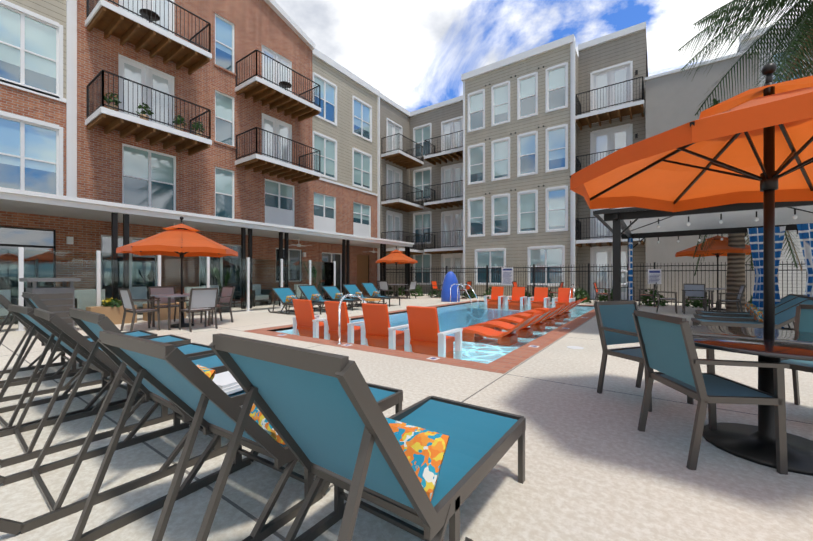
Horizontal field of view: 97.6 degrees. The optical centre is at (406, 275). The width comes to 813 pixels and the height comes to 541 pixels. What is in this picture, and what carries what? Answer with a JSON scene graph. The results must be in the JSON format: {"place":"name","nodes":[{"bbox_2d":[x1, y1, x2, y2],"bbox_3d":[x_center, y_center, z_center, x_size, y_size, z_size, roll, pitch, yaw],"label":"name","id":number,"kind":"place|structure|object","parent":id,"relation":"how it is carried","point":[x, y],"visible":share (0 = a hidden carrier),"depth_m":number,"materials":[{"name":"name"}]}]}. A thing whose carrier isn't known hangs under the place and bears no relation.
{"place":"outdoors","nodes":[
{"label":"outdoors","id":0,"kind":"place"},
{"bbox_2d":[0,0,409,318],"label":"building walls","id":1,"kind":"structure","parent":0,"point":[56,57],"depth_m":13.54,"materials":[{"name":"red brick"}]},
{"bbox_2d":[85,0,423,254],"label":"balconies","id":2,"kind":"structure","parent":1,"relation":"attached to","point":[109,19],"depth_m":12.53,"materials":[{"name":"black metal"}]},
{"bbox_2d":[104,9,291,136],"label":"balcony plants","id":3,"kind":"object","parent":2,"relation":"on","point":[147,13],"visible":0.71,"depth_m":11.61,"materials":[{"name":"green plant"}]},
{"bbox_2d":[0,293,812,540],"bbox_3d":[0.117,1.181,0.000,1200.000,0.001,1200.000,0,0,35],"label":"ground","id":4,"kind":"structure","parent":0,"point":[599,467],"depth_m":2.23,"materials":[{"name":"concrete"}]},
{"bbox_2d":[19,278,80,335],"bbox_3d":[-7.397,0.613,7.389,0.780,1.135,0.780,0,0,35],"label":"trash bin","id":5,"kind":"object","parent":4,"relation":"on","point":[59,301],"visible":0.46,"depth_m":7.25,"materials":[{"name":"grey"}]},
{"bbox_2d":[0,294,156,383],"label":"lounger","id":6,"kind":"object","parent":4,"relation":"on","point":[5,303],"visible":0.44,"depth_m":4.31,"materials":[{"name":"grey metal"}]},
{"bbox_2d":[0,292,190,401],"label":"lounger","id":7,"kind":"object","parent":4,"relation":"on","point":[33,300],"visible":0.33,"depth_m":3.80,"materials":[{"name":"grey metal"}]},
{"bbox_2d":[0,304,213,430],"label":"lounger","id":8,"kind":"object","parent":4,"relation":"on","point":[26,315],"visible":0.48,"depth_m":3.15,"materials":[{"name":"grey metal"}]},
{"bbox_2d":[0,308,227,467],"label":"lounger","id":9,"kind":"object","parent":4,"relation":"on","point":[69,333],"visible":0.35,"depth_m":2.67,"materials":[{"name":"grey metal"}]},
{"bbox_2d":[0,308,245,534],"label":"lounger","id":10,"kind":"object","parent":4,"relation":"on","point":[90,324],"visible":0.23,"depth_m":2.11,"materials":[{"name":"grey metal"}]},
{"bbox_2d":[86,298,185,323],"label":"planter boxes","id":11,"kind":"object","parent":4,"relation":"on","point":[111,311],"visible":0.44,"depth_m":8.74,"materials":[{"name":"beige wood"}]},
{"bbox_2d":[118,288,160,330],"bbox_3d":[-5.745,0.722,7.648,0.585,0.923,0.590,0,0,35],"label":"chair","id":12,"kind":"object","parent":4,"relation":"on","point":[127,300],"visible":0.92,"depth_m":7.57,"materials":[{"name":"grey"}]},
{"bbox_2d":[0,284,308,323],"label":"patio chairs","id":13,"kind":"object","parent":4,"relation":"on","point":[92,299],"depth_m":11.05,"materials":[{"name":"grey fabric"}]},
{"bbox_2d":[148,286,184,323],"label":"chair","id":14,"kind":"object","parent":4,"relation":"on","point":[154,290],"visible":0.62,"depth_m":8.90,"materials":[{"name":"grey fabric"}]},
{"bbox_2d":[0,247,335,330],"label":"glass screen","id":15,"kind":"object","parent":4,"relation":"on","point":[327,276],"visible":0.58,"depth_m":10.10,"materials":[{"name":"clear glass"}]},
{"bbox_2d":[116,216,237,329],"bbox_3d":[-5.263,-0.107,8.330,2.233,2.575,2.233,0,0,35],"label":"umbrella table","id":16,"kind":"object","parent":4,"relation":"on","point":[181,240],"visible":0.94,"depth_m":7.96,"materials":[{"name":"orange fabric"}]},
{"bbox_2d":[178,288,218,331],"bbox_3d":[-4.582,0.722,7.848,0.590,0.923,0.585,0,0,35],"label":"chair","id":17,"kind":"object","parent":4,"relation":"on","point":[201,299],"visible":0.98,"depth_m":7.74,"materials":[{"name":"grey fabric"}]},
{"bbox_2d":[0,187,413,308],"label":"covered walkway","id":18,"kind":"structure","parent":4,"relation":"on","point":[39,203],"depth_m":11.56,"materials":[{"name":"white metal"}]},
{"bbox_2d":[200,286,234,324],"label":"chair","id":19,"kind":"object","parent":4,"relation":"on","point":[226,294],"visible":0.65,"depth_m":9.09,"materials":[{"name":"grey"}]},
{"bbox_2d":[68,331,402,540],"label":"lounger","id":20,"kind":"object","parent":4,"relation":"on","point":[181,380],"visible":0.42,"depth_m":1.65,"materials":[{"name":"teal"}]},
{"bbox_2d":[212,298,380,394],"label":"towels","id":21,"kind":"object","parent":20,"relation":"on","point":[226,382],"visible":0.42,"depth_m":2.59,"materials":[{"name":"white fabric"}]},
{"bbox_2d":[211,261,320,311],"bbox_3d":[-4.947,0.284,13.310,0.730,1.794,4.669,0,0,36],"label":"tall potted plant","id":22,"kind":"object","parent":4,"relation":"on","point":[225,309],"visible":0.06,"depth_m":11.62,"materials":[{"name":"green plant"}]},
{"bbox_2d":[268,287,321,314],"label":"pool lounger","id":23,"kind":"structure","parent":4,"relation":"on","point":[286,296],"depth_m":11.23,"materials":[{"name":"teal fabric"}]},
{"bbox_2d":[298,285,343,311],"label":"pool lounger","id":24,"kind":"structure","parent":4,"relation":"on","point":[311,293],"depth_m":12.19,"materials":[{"name":"teal fabric"}]},
{"bbox_2d":[318,286,360,310],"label":"pool lounger","id":25,"kind":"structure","parent":4,"relation":"on","point":[333,292],"depth_m":12.93,"materials":[{"name":"teal fabric"}]},
{"bbox_2d":[196,333,525,540],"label":"lounger","id":26,"kind":"object","parent":4,"relation":"on","point":[428,463],"visible":1,"depth_m":1.30,"materials":[{"name":"teal fabric"}]},
{"bbox_2d":[343,284,383,306],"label":"pool lounger","id":27,"kind":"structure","parent":4,"relation":"on","point":[351,288],"depth_m":13.81,"materials":[{"name":"teal fabric"}]},
{"bbox_2d":[357,282,400,306],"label":"pool lounger","id":28,"kind":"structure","parent":4,"relation":"on","point":[371,290],"depth_m":14.57,"materials":[{"name":"teal fabric"}]},
{"bbox_2d":[378,281,394,295],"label":"chair","id":29,"kind":"object","parent":4,"relation":"on","point":[383,285],"visible":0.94,"depth_m":17.98,"materials":[{"name":"grey"}]},
{"bbox_2d":[376,246,417,298],"bbox_3d":[-0.541,-0.192,18.829,2.141,2.745,2.141,0,0,35],"label":"umbrella table","id":30,"kind":"object","parent":4,"relation":"on","point":[396,257],"visible":0.88,"depth_m":18.36,"materials":[{"name":"orange fabric"}]},
{"bbox_2d":[401,281,416,298],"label":"chair","id":31,"kind":"object","parent":4,"relation":"on","point":[412,285],"visible":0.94,"depth_m":18.23,"materials":[{"name":"grey"}]},
{"bbox_2d":[244,300,595,373],"bbox_3d":[2.245,1.204,10.770,5.730,0.054,11.830,0,0,35],"label":"pool border","id":32,"kind":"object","parent":4,"relation":"on","point":[508,361],"depth_m":5.84,"materials":[{"name":"brick"}]},
{"bbox_2d":[337,294,365,344],"bbox_3d":[-0.867,0.877,6.494,0.100,1.114,1.068,0,0,35],"label":"pool rail","id":33,"kind":"object","parent":32,"relation":"on","point":[339,315],"visible":0.85,"depth_m":6.09,"materials":[{"name":"silver metal"}]},
{"bbox_2d":[449,284,472,309],"bbox_3d":[2.249,0.877,14.655,1.068,1.114,0.100,0,0,35],"label":"pool rail","id":34,"kind":"object","parent":32,"relation":"on","point":[465,290],"visible":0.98,"depth_m":14.67,"materials":[{"name":"silver metal"}]},
{"bbox_2d":[457,283,478,307],"bbox_3d":[2.624,0.877,15.186,1.068,1.114,0.100,0,0,35],"label":"pool rail","id":35,"kind":"object","parent":32,"relation":"on","point":[471,288],"visible":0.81,"depth_m":15.21,"materials":[{"name":"silver metal"}]},
{"bbox_2d":[569,284,574,298],"bbox_3d":[6.583,0.877,14.181,0.100,1.114,1.068,0,0,35],"label":"pool rail","id":36,"kind":"object","parent":32,"relation":"on","point":[573,291],"visible":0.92,"depth_m":14.53,"materials":[{"name":"silver metal"}]},
{"bbox_2d":[273,301,593,363],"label":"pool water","id":37,"kind":"structure","parent":4,"relation":"in","point":[466,343],"depth_m":10.05,"materials":[{"name":"blue liquid"}]},
{"bbox_2d":[292,299,330,339],"bbox_3d":[-1.950,0.958,7.561,0.740,0.946,0.732,0,0,35],"label":"pool chair","id":38,"kind":"object","parent":37,"relation":"in","point":[306,322],"visible":0.56,"depth_m":7.34,"materials":[{"name":"orange plastic"}]},
{"bbox_2d":[323,301,368,345],"bbox_3d":[-1.157,0.958,7.002,0.740,0.946,0.732,0,0,35],"label":"pool chair","id":39,"kind":"object","parent":37,"relation":"in","point":[350,332],"visible":0.6,"depth_m":6.79,"materials":[{"name":"orange plastic"}]},
{"bbox_2d":[360,303,413,352],"bbox_3d":[-0.365,0.958,6.442,0.740,0.946,0.732,0,0,35],"label":"pool chair","id":40,"kind":"object","parent":37,"relation":"in","point":[377,330],"visible":0.67,"depth_m":6.22,"materials":[{"name":"orange plastic"}]},
{"bbox_2d":[404,306,462,359],"bbox_3d":[0.427,0.958,5.882,0.740,0.946,0.732,0,0,35],"label":"pool chair","id":41,"kind":"object","parent":37,"relation":"in","point":[423,334],"visible":0.75,"depth_m":5.68,"materials":[{"name":"orange plastic"}]},
{"bbox_2d":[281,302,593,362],"bbox_3d":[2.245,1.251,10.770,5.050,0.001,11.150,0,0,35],"label":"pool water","id":42,"kind":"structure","parent":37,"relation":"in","point":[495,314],"depth_m":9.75,"materials":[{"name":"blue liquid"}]},
{"bbox_2d":[484,287,504,308],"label":"pool chair","id":43,"kind":"object","parent":37,"relation":"in","point":[496,297],"visible":0.71,"depth_m":15.80,"materials":[{"name":"orange plastic"}]},
{"bbox_2d":[462,311,541,345],"bbox_3d":[1.862,1.081,7.705,1.920,0.700,0.660,0,0,35],"label":"pool lounger","id":44,"kind":"object","parent":37,"relation":"on","point":[480,331],"visible":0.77,"depth_m":7.54,"materials":[{"name":"orange plastic"}]},
{"bbox_2d":[471,307,554,337],"bbox_3d":[2.525,1.081,8.644,1.920,0.700,0.660,0,0,35],"label":"pool lounger","id":45,"kind":"object","parent":37,"relation":"on","point":[501,325],"visible":0.73,"depth_m":8.45,"materials":[{"name":"orange plastic"}]},
{"bbox_2d":[505,287,526,309],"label":"pool chair","id":46,"kind":"object","parent":37,"relation":"in","point":[518,297],"visible":0.75,"depth_m":15.27,"materials":[{"name":"orange plastic"}]},
{"bbox_2d":[489,304,565,331],"bbox_3d":[3.188,1.081,9.583,1.920,0.700,0.660,0,0,35],"label":"pool lounger","id":47,"kind":"object","parent":37,"relation":"on","point":[515,320],"visible":0.62,"depth_m":9.40,"materials":[{"name":"orange plastic"}]},
{"bbox_2d":[527,287,549,308],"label":"pool chair","id":48,"kind":"object","parent":37,"relation":"in","point":[540,298],"visible":0.77,"depth_m":14.80,"materials":[{"name":"orange plastic"}]},
{"bbox_2d":[505,301,573,325],"bbox_3d":[3.852,1.081,10.523,1.920,0.700,0.660,0,0,35],"label":"pool lounger","id":49,"kind":"object","parent":37,"relation":"on","point":[521,315],"visible":0.54,"depth_m":10.24,"materials":[{"name":"orange plastic"}]},
{"bbox_2d":[516,299,580,321],"bbox_3d":[4.516,1.081,11.462,1.920,0.700,0.660,0,0,35],"label":"pool lounger","id":50,"kind":"object","parent":37,"relation":"on","point":[536,311],"visible":0.46,"depth_m":11.18,"materials":[{"name":"orange plastic"}]},
{"bbox_2d":[527,298,586,318],"bbox_3d":[5.179,1.081,12.401,1.920,0.700,0.660,0,0,35],"label":"pool lounger","id":51,"kind":"object","parent":37,"relation":"on","point":[545,309],"visible":0.48,"depth_m":12.14,"materials":[{"name":"orange plastic"}]},
{"bbox_2d":[552,288,574,312],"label":"pool chair","id":52,"kind":"object","parent":37,"relation":"in","point":[562,298],"visible":0.71,"depth_m":14.32,"materials":[{"name":"orange plastic"}]},
{"bbox_2d":[431,281,441,297],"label":"chair","id":53,"kind":"object","parent":4,"relation":"on","point":[434,285],"visible":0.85,"depth_m":19.25,"materials":[{"name":"orange"}]},
{"bbox_2d":[441,271,459,301],"bbox_3d":[2.030,0.481,16.401,0.880,1.400,0.600,0,0,5],"label":"pool lift cover","id":54,"kind":"object","parent":4,"relation":"on","point":[450,279],"visible":0.83,"depth_m":16.20,"materials":[{"name":"blue fabric"}]},
{"bbox_2d":[459,281,471,298],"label":"chair","id":55,"kind":"object","parent":4,"relation":"on","point":[467,286],"visible":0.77,"depth_m":18.18,"materials":[{"name":"grey"}]},
{"bbox_2d":[512,281,526,291],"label":"chair","id":56,"kind":"object","parent":4,"relation":"on","point":[514,283],"visible":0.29,"depth_m":16.86,"materials":[{"name":"orange plastic"}]},
{"bbox_2d":[548,282,563,301],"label":"chair","id":57,"kind":"object","parent":4,"relation":"on","point":[560,285],"visible":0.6,"depth_m":15.86,"materials":[{"name":"grey"}]},
{"bbox_2d":[386,285,752,308],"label":"shrubs","id":58,"kind":"object","parent":4,"relation":"on","point":[581,293],"visible":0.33,"depth_m":15.41,"materials":[{"name":"green plant"}]},
{"bbox_2d":[441,284,713,313],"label":"patio chairs","id":59,"kind":"object","parent":4,"relation":"on","point":[683,300],"visible":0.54,"depth_m":11.16,"materials":[{"name":"grey metal"}]},
{"bbox_2d":[386,261,806,307],"bbox_3d":[10.014,0.311,14.557,28.630,1.740,0.060,0,0,35],"label":"iron fence","id":60,"kind":"object","parent":4,"relation":"on","point":[571,271],"visible":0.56,"depth_m":15.84,"materials":[{"name":"black metal"}]},
{"bbox_2d":[502,267,660,284],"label":"pool signs","id":61,"kind":"object","parent":60,"relation":"attached to","point":[654,276],"visible":1,"depth_m":14.56,"materials":[{"name":"white"}]},
{"bbox_2d":[621,270,627,285],"bbox_3d":[9.163,0.081,15.060,0.698,0.698,0.100,0,0,35],"label":"life ring","id":62,"kind":"object","parent":60,"relation":"attached to","point":[624,284],"visible":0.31,"depth_m":14.99,"materials":[{"name":"white plastic"}]},
{"bbox_2d":[593,282,610,303],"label":"chair","id":63,"kind":"object","parent":4,"relation":"on","point":[596,289],"visible":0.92,"depth_m":14.74,"materials":[{"name":"grey"}]},
{"bbox_2d":[594,300,693,411],"bbox_3d":[2.278,0.722,3.456,0.585,0.923,0.590,0,0,-20],"label":"chair","id":64,"kind":"object","parent":4,"relation":"on","point":[615,322],"visible":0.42,"depth_m":3.61,"materials":[{"name":"teal fabric"}]},
{"bbox_2d":[638,283,656,306],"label":"chair","id":65,"kind":"object","parent":4,"relation":"on","point":[640,294],"visible":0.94,"depth_m":13.64,"materials":[{"name":"grey metal"}]},
{"bbox_2d":[655,284,677,313],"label":"chair","id":66,"kind":"object","parent":4,"relation":"on","point":[659,298],"visible":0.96,"depth_m":11.41,"materials":[{"name":"grey metal"}]},
{"bbox_2d":[569,63,812,475],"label":"umbrella table","id":67,"kind":"object","parent":4,"relation":"on","point":[754,145],"visible":0.9,"depth_m":2.50,"materials":[{"name":"orange fabric"},{"name":"dark bronze metal"}]},
{"bbox_2d":[683,284,706,310],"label":"chair","id":68,"kind":"object","parent":4,"relation":"on","point":[695,293],"visible":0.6,"depth_m":11.84,"materials":[{"name":"grey"}]},
{"bbox_2d":[593,201,812,300],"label":"pergola","id":69,"kind":"object","parent":4,"relation":"on","point":[628,223],"visible":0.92,"depth_m":8.48,"materials":[{"name":"brown metal"}]},
{"bbox_2d":[629,223,812,327],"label":"cabana curtains","id":70,"kind":"object","parent":69,"relation":"hanging from","point":[805,232],"visible":0.6,"depth_m":7.76,"materials":[{"name":"blue fabric"}]},
{"bbox_2d":[632,310,789,474],"bbox_3d":[1.998,0.722,2.421,0.590,0.923,0.585,0,0,5],"label":"chair","id":71,"kind":"object","parent":4,"relation":"on","point":[668,347],"visible":0.94,"depth_m":2.27,"materials":[{"name":"teal fabric"}]},
{"bbox_2d":[675,234,750,310],"bbox_3d":[10.770,-0.192,12.309,2.324,2.745,2.324,0,0,35],"label":"umbrella","id":72,"kind":"object","parent":4,"relation":"on","point":[718,248],"visible":0.54,"depth_m":12.04,"materials":[{"name":"orange fabric"},{"name":"dark bronze metal"}]},
{"bbox_2d":[716,285,745,311],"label":"chair","id":73,"kind":"object","parent":4,"relation":"on","point":[740,293],"visible":0.94,"depth_m":10.55,"materials":[{"name":"grey metal"}]},
{"bbox_2d":[678,0,812,115],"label":"palm tree","id":74,"kind":"object","parent":4,"relation":"on","point":[805,42],"visible":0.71,"depth_m":10.24,"materials":[{"name":"green plant"}]},
{"bbox_2d":[693,98,801,311],"bbox_3d":[10.965,-2.369,11.335,4.602,7.104,4.798,0,0,35],"label":"palm","id":75,"kind":"object","parent":4,"relation":"on","point":[735,278],"depth_m":11.31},
{"bbox_2d":[695,294,807,329],"bbox_3d":[7.617,0.788,7.835,1.857,0.785,0.660,0,0,27],"label":"cabana lounger","id":76,"kind":"object","parent":4,"relation":"on","point":[787,298],"visible":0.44,"depth_m":7.83,"materials":[{"name":"teal"}]},
{"bbox_2d":[691,298,812,328],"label":"cabana lounger","id":77,"kind":"object","parent":4,"relation":"on","point":[784,317],"visible":0.54,"depth_m":6.31,"materials":[{"name":"blue"}]},
{"bbox_2d":[693,296,812,325],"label":"cabana lounger","id":78,"kind":"object","parent":4,"relation":"on","point":[787,304],"visible":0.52,"depth_m":7.09,"materials":[{"name":"teal"}]},
{"bbox_2d":[781,304,812,404],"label":"chair","id":79,"kind":"object","parent":4,"relation":"on","point":[804,318],"visible":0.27,"depth_m":3.22,"materials":[{"name":"teal"}]},
{"bbox_2d":[278,303,594,359],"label":"pool depth markers","id":80,"kind":"object","parent":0,"point":[570,347],"visible":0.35,"depth_m":5.91,"materials":[{"name":"white tile"}]},
{"bbox_2d":[275,0,811,111],"label":"sky","id":81,"kind":"structure","parent":0,"point":[416,53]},
{"bbox_2d":[410,17,812,302],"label":"building walls","id":82,"kind":"structure","parent":0,"point":[524,140],"depth_m":18.31,"materials":[{"name":"beige"}]},
{"bbox_2d":[424,76,644,253],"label":"balconies","id":83,"kind":"structure","parent":82,"relation":"attached to","point":[619,112],"depth_m":17.84,"materials":[{"name":"black metal"}]}
]}

